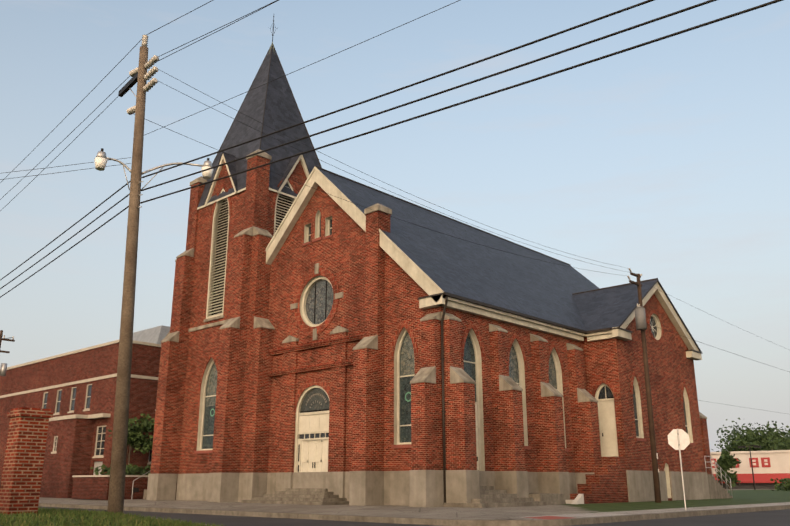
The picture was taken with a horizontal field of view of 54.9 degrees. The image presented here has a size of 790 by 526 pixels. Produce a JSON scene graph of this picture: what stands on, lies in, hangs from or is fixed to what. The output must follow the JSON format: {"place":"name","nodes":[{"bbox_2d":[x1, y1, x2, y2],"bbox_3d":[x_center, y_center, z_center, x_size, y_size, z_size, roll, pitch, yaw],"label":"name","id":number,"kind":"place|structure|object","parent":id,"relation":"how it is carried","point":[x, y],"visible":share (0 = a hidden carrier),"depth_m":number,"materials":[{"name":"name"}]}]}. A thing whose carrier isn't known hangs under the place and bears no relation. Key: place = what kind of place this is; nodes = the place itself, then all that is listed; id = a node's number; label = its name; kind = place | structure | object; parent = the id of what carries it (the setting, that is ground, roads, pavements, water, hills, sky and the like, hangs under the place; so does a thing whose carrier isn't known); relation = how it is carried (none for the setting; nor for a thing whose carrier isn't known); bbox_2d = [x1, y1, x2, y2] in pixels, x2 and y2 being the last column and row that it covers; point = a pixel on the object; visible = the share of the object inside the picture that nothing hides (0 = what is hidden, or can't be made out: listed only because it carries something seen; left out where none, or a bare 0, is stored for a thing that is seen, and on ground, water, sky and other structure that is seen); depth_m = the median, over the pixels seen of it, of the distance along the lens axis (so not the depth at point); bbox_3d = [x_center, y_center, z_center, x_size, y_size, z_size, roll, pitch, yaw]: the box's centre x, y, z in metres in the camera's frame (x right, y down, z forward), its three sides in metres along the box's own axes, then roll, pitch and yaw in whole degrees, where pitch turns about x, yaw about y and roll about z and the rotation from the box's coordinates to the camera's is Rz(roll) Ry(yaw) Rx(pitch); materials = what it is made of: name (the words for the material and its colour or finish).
{"place":"outdoors","nodes":[
{"label":"outdoors","id":0,"kind":"place"},
{"bbox_2d":[0,343,160,499],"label":"annex building","id":1,"kind":"structure","parent":0,"point":[70,458],"depth_m":46.11,"materials":[{"name":"brick"}]},
{"bbox_2d":[0,325,169,499],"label":"building trim","id":2,"kind":"structure","parent":1,"relation":"attached to","point":[155,336],"depth_m":47.37,"materials":[{"name":"white paint"}]},
{"bbox_2d":[91,464,150,474],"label":"planter shrubs","id":3,"kind":"object","parent":2,"relation":"on","point":[134,469],"visible":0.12,"depth_m":42.17,"materials":[{"name":"green plant"}]},
{"bbox_2d":[108,413,154,470],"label":"tree","id":4,"kind":"object","parent":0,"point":[136,437],"visible":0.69,"depth_m":43.13,"materials":[{"name":"green plant"}]},
{"bbox_2d":[0,489,789,525],"bbox_3d":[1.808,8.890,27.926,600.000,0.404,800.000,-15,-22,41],"label":"lawn grass","id":5,"kind":"structure","parent":0,"point":[61,515],"depth_m":15.76,"materials":[{"name":"green plant"}]},
{"bbox_2d":[0,407,52,514],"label":"brick gate pillar","id":6,"kind":"structure","parent":5,"relation":"on","point":[23,462],"depth_m":15.78,"materials":[{"name":"red brick"}]},
{"bbox_2d":[107,35,158,513],"bbox_3d":[-6.348,0.032,17.845,1.883,11.766,0.628,-15,-22,41],"label":"utility pole","id":7,"kind":"object","parent":5,"relation":"on","point":[140,75],"visible":1,"depth_m":17.30,"materials":[{"name":"brown wood"}]},
{"bbox_2d":[94,148,213,189],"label":"street lamps","id":8,"kind":"object","parent":7,"relation":"attached to","point":[101,159],"visible":0.9,"depth_m":18.21,"materials":[{"name":"grey metal"}]},
{"bbox_2d":[0,0,786,413],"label":"overhead wires","id":9,"kind":"object","parent":7,"relation":"attached to","point":[378,114],"visible":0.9,"depth_m":14.46,"materials":[{"name":"black"}]},
{"bbox_2d":[0,0,789,451],"label":"sky","id":10,"kind":"structure","parent":0,"point":[667,160],"materials":[{"name":"blue"}]},
{"bbox_2d":[38,507,789,525],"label":"road asphalt","id":11,"kind":"structure","parent":0,"point":[772,518],"depth_m":23.35,"materials":[{"name":"grey asphalt"}]},
{"bbox_2d":[0,330,14,375],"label":"distant poles","id":12,"kind":"object","parent":11,"relation":"on","point":[3,369],"visible":1,"depth_m":43.72,"materials":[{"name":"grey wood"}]},
{"bbox_2d":[38,503,789,525],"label":"sidewalk","id":13,"kind":"structure","parent":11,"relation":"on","point":[550,522],"depth_m":24.42,"materials":[{"name":"concrete"}]},
{"bbox_2d":[39,489,789,519],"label":"sidewalk","id":14,"kind":"structure","parent":0,"point":[546,512],"depth_m":26.83,"materials":[{"name":"grey concrete"}]},
{"bbox_2d":[146,149,713,506],"bbox_3d":[3.237,2.638,38.116,17.492,17.770,31.669,-72,-73,73],"label":"church stone base and caps","id":15,"kind":"object","parent":14,"relation":"on","point":[417,488],"visible":0.69,"depth_m":33.05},
{"bbox_2d":[150,155,711,503],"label":"church brick walls","id":16,"kind":"structure","parent":14,"relation":"on","point":[267,378],"depth_m":35.25,"materials":[{"name":"red brick"}]},
{"bbox_2d":[197,42,321,218],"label":"church spire","id":17,"kind":"structure","parent":16,"relation":"on","point":[272,105],"depth_m":43.31,"materials":[{"name":"grey tile"}]},
{"bbox_2d":[270,16,277,41],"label":"steeple finial","id":18,"kind":"object","parent":17,"relation":"on","point":[273,29],"visible":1,"depth_m":46.66,"materials":[{"name":"grey metal"}]},
{"bbox_2d":[202,194,687,471],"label":"church windows","id":19,"kind":"structure","parent":16,"relation":"in","point":[315,399],"depth_m":35.39,"materials":[{"name":"grey glass"}]},
{"bbox_2d":[200,154,702,497],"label":"church trim","id":20,"kind":"structure","parent":16,"relation":"attached to","point":[426,283],"depth_m":36.34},
{"bbox_2d":[299,400,664,471],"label":"church doors","id":21,"kind":"structure","parent":16,"relation":"in","point":[314,453],"depth_m":33.95,"materials":[{"name":"beige wood"}]},
{"bbox_2d":[314,166,701,351],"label":"church roof","id":22,"kind":"structure","parent":16,"relation":"on","point":[570,296],"depth_m":38.55,"materials":[{"name":"grey tile"}]},
{"bbox_2d":[440,292,610,502],"bbox_3d":[10.306,7.261,36.516,1.720,7.960,23.600,-15,-22,41],"label":"rain gutter","id":23,"kind":"object","parent":16,"relation":"attached to","point":[442,358],"visible":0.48,"depth_m":29.75,"materials":[{"name":"black metal"}]},
{"bbox_2d":[241,474,731,507],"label":"church steps","id":24,"kind":"structure","parent":14,"relation":"on","point":[490,496],"depth_m":30.72,"materials":[{"name":"grey concrete"}]},
{"bbox_2d":[704,456,732,496],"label":"stair railings","id":25,"kind":"object","parent":24,"relation":"on","point":[717,474],"visible":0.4,"depth_m":42.66,"materials":[{"name":"grey metal"}]},
{"bbox_2d":[668,429,689,509],"bbox_3d":[10.746,7.718,28.542,0.762,2.950,0.086,-5,-17,18],"label":"stop sign","id":26,"kind":"object","parent":14,"relation":"on","point":[678,439],"visible":0.98,"depth_m":28.83,"materials":[{"name":"grey metal"}]},
{"bbox_2d":[715,450,740,488],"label":"bush","id":27,"kind":"object","parent":14,"relation":"on","point":[726,461],"visible":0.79,"depth_m":104.60,"materials":[{"name":"green plant"}]},
{"bbox_2d":[710,445,789,489],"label":"building","id":28,"kind":"structure","parent":14,"relation":"on","point":[755,470],"depth_m":108.92,"materials":[{"name":"white"}]},
{"label":"ground","id":29,"kind":"structure","parent":0,"visible":0},
{"bbox_2d":[627,268,661,502],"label":"utility pole","id":30,"kind":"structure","parent":29,"relation":"on","point":[640,318],"depth_m":35.78,"materials":[{"name":"brown wood"}]},
{"bbox_2d":[711,421,787,451],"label":"tree","id":31,"kind":"object","parent":29,"relation":"on","point":[750,440],"visible":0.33,"depth_m":153.33,"materials":[{"name":"green plant"}]},
{"bbox_2d":[716,418,786,451],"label":"tree","id":32,"kind":"object","parent":29,"relation":"on","point":[733,437],"visible":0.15,"depth_m":180.78,"materials":[{"name":"green plant"}]},
{"bbox_2d":[761,425,789,447],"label":"tree","id":33,"kind":"object","parent":29,"relation":"on","point":[787,426],"visible":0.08,"depth_m":153.61,"materials":[{"name":"green plant"}]},
{"bbox_2d":[764,431,789,449],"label":"tree","id":34,"kind":"object","parent":29,"relation":"on","point":[785,445],"visible":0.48,"depth_m":133.97,"materials":[{"name":"green plant"}]},
{"bbox_2d":[771,478,789,490],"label":"store shrubs","id":35,"kind":"object","parent":29,"relation":"on","point":[786,485],"visible":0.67,"depth_m":84.75,"materials":[{"name":"green plant"}]}
]}

